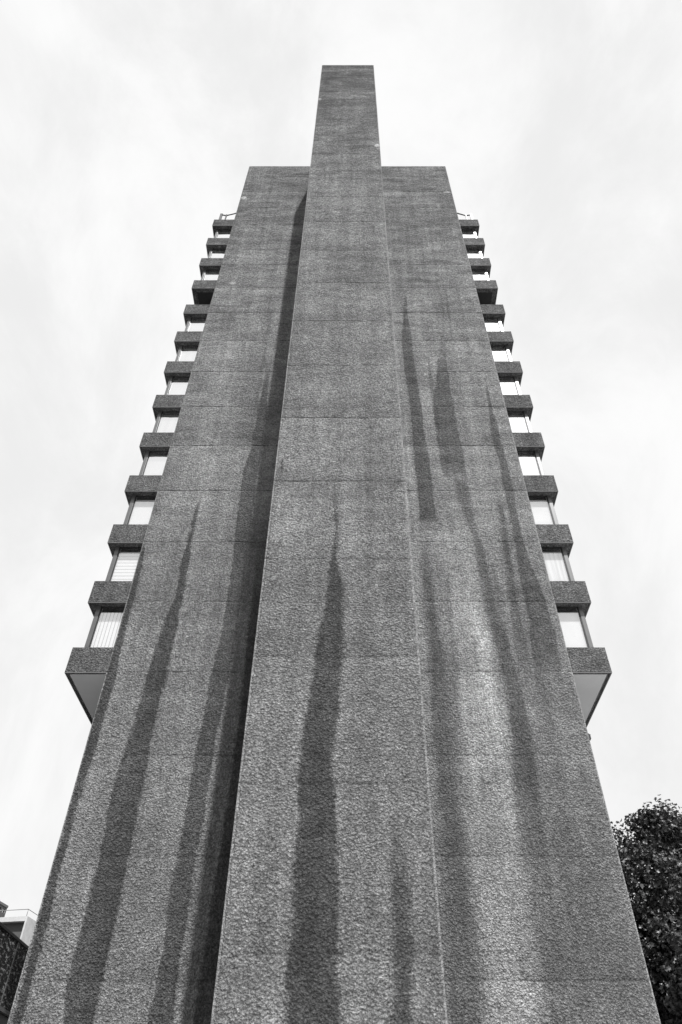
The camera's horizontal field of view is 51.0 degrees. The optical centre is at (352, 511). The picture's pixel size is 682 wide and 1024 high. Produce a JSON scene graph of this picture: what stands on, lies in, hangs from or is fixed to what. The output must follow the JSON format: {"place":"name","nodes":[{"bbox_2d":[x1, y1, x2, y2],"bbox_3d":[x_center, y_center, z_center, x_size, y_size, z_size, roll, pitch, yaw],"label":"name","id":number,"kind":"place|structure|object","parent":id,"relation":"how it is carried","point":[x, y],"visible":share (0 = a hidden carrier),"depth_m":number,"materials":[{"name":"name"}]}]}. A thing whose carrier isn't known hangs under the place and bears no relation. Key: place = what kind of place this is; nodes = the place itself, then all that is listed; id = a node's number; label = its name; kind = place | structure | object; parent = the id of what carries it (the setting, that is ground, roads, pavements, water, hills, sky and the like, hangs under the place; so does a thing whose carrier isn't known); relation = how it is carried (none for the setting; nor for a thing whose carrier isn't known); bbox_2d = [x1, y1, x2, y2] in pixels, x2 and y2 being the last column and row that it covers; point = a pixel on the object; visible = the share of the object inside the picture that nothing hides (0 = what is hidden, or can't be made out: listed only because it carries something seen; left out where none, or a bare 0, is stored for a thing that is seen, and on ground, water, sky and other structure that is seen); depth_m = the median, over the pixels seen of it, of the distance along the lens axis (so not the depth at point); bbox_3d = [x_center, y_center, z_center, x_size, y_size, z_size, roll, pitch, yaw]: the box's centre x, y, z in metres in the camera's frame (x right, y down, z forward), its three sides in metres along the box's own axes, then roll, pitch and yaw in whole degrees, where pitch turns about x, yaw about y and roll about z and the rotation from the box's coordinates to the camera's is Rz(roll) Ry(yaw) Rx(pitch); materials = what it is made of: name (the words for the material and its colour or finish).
{"place":"outdoors","nodes":[
{"label":"outdoors","id":0,"kind":"place"},
{"bbox_2d":[0,901,7,916],"bbox_3d":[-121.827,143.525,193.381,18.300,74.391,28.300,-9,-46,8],"label":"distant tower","id":1,"kind":"structure","parent":0,"point":[3,906],"depth_m":225.62,"materials":[{"name":"concrete"}]},
{"bbox_2d":[0,922,28,1023],"bbox_3d":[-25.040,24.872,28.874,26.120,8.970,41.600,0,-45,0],"label":"annex building","id":2,"kind":"structure","parent":0,"point":[13,950],"depth_m":24.96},
{"bbox_2d":[0,1014,7,1023],"bbox_3d":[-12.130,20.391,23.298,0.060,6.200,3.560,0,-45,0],"label":"window","id":3,"kind":"structure","parent":2,"relation":"in","point":[3,1020],"depth_m":24.74,"materials":[{"name":"grey glass"}]},
{"bbox_2d":[0,909,37,945],"bbox_3d":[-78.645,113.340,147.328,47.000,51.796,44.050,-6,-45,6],"label":"concrete building","id":4,"kind":"structure","parent":0,"point":[21,928],"depth_m":144.46,"materials":[{"name":"concrete"}]},
{"bbox_2d":[7,65,660,1023],"bbox_3d":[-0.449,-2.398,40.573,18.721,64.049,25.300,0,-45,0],"label":"tower block","id":5,"kind":"structure","parent":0,"point":[337,671],"depth_m":21.87,"materials":[{"name":"concrete"}]},
{"bbox_2d":[84,606,124,646],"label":"window","id":6,"kind":"structure","parent":5,"relation":"in","point":[105,624],"depth_m":26.06,"materials":[{"name":"glass"}]},
{"bbox_2d":[105,547,141,580],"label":"window","id":7,"kind":"structure","parent":5,"relation":"in","point":[123,564],"depth_m":28.20,"materials":[{"name":"glass"}]},
{"bbox_2d":[123,495,155,523],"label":"window","id":8,"kind":"structure","parent":5,"relation":"in","point":[139,511],"depth_m":30.34,"materials":[{"name":"glass"}]},
{"bbox_2d":[139,451,168,474],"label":"window","id":9,"kind":"structure","parent":5,"relation":"in","point":[154,462],"depth_m":32.42,"materials":[{"name":"glass"}]},
{"bbox_2d":[153,411,179,431],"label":"window","id":10,"kind":"structure","parent":5,"relation":"in","point":[166,421],"depth_m":34.60,"materials":[{"name":"glass"}]},
{"bbox_2d":[164,376,189,394],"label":"window","id":11,"kind":"structure","parent":5,"relation":"in","point":[176,385],"depth_m":36.66,"materials":[{"name":"glass"}]},
{"bbox_2d":[175,345,198,360],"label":"window","id":12,"kind":"structure","parent":5,"relation":"in","point":[185,352],"depth_m":38.85,"materials":[{"name":"glass"}]},
{"bbox_2d":[185,317,205,330],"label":"window","id":13,"kind":"structure","parent":5,"relation":"in","point":[193,324],"depth_m":40.99,"materials":[{"name":"glass"}]},
{"bbox_2d":[201,269,219,279],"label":"window","id":14,"kind":"structure","parent":5,"relation":"in","point":[208,274],"depth_m":45.31,"materials":[{"name":"glass"}]},
{"bbox_2d":[208,248,225,257],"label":"window","id":15,"kind":"structure","parent":5,"relation":"in","point":[214,253],"depth_m":47.40,"materials":[{"name":"glass"}]},
{"bbox_2d":[214,229,230,237],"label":"window","id":16,"kind":"structure","parent":5,"relation":"in","point":[219,233],"depth_m":49.47,"materials":[{"name":"glass"}]},
{"bbox_2d":[461,229,476,237],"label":"window","id":17,"kind":"structure","parent":5,"relation":"in","point":[466,233],"depth_m":49.47,"materials":[{"name":"glass"}]},
{"bbox_2d":[466,248,482,257],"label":"window","id":18,"kind":"structure","parent":5,"relation":"in","point":[472,253],"depth_m":47.40,"materials":[{"name":"glass"}]},
{"bbox_2d":[471,269,488,279],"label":"window","id":19,"kind":"structure","parent":5,"relation":"in","point":[478,274],"depth_m":45.31,"materials":[{"name":"glass"}]},
{"bbox_2d":[484,317,503,330],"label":"window","id":20,"kind":"structure","parent":5,"relation":"in","point":[492,324],"depth_m":40.99,"materials":[{"name":"glass"}]},
{"bbox_2d":[490,345,511,360],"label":"window","id":21,"kind":"structure","parent":5,"relation":"in","point":[500,352],"depth_m":38.85,"materials":[{"name":"glass"}]},
{"bbox_2d":[498,376,521,394],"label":"window","id":22,"kind":"structure","parent":5,"relation":"in","point":[509,385],"depth_m":36.66,"materials":[{"name":"glass"}]},
{"bbox_2d":[507,411,531,432],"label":"window","id":23,"kind":"structure","parent":5,"relation":"in","point":[519,420],"depth_m":34.59,"materials":[{"name":"glass"}]},
{"bbox_2d":[517,451,544,474],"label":"window","id":24,"kind":"structure","parent":5,"relation":"in","point":[530,462],"depth_m":32.42,"materials":[{"name":"glass"}]},
{"bbox_2d":[528,495,558,524],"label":"window","id":25,"kind":"structure","parent":5,"relation":"in","point":[542,507],"depth_m":30.34,"materials":[{"name":"glass"}]},
{"bbox_2d":[541,547,574,580],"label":"window","id":26,"kind":"structure","parent":5,"relation":"in","point":[558,566],"depth_m":28.20,"materials":[{"name":"glass"}]},
{"bbox_2d":[556,606,592,647],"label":"window","id":27,"kind":"structure","parent":5,"relation":"in","point":[575,630],"depth_m":26.06,"materials":[{"name":"glass"}]},
{"bbox_2d":[0,0,681,920],"label":"sky","id":28,"kind":"structure","parent":0,"point":[128,128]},
{"bbox_3d":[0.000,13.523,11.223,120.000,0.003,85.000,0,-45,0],"label":"pavement","id":29,"kind":"structure","parent":0,"visible":0},
{"bbox_2d":[610,794,681,1023],"bbox_3d":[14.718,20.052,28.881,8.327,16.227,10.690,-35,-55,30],"label":"broadleaf tree","id":30,"kind":"object","parent":29,"relation":"on","point":[657,834],"visible":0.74,"depth_m":30.18,"materials":[{"name":"black plant"}]}
]}

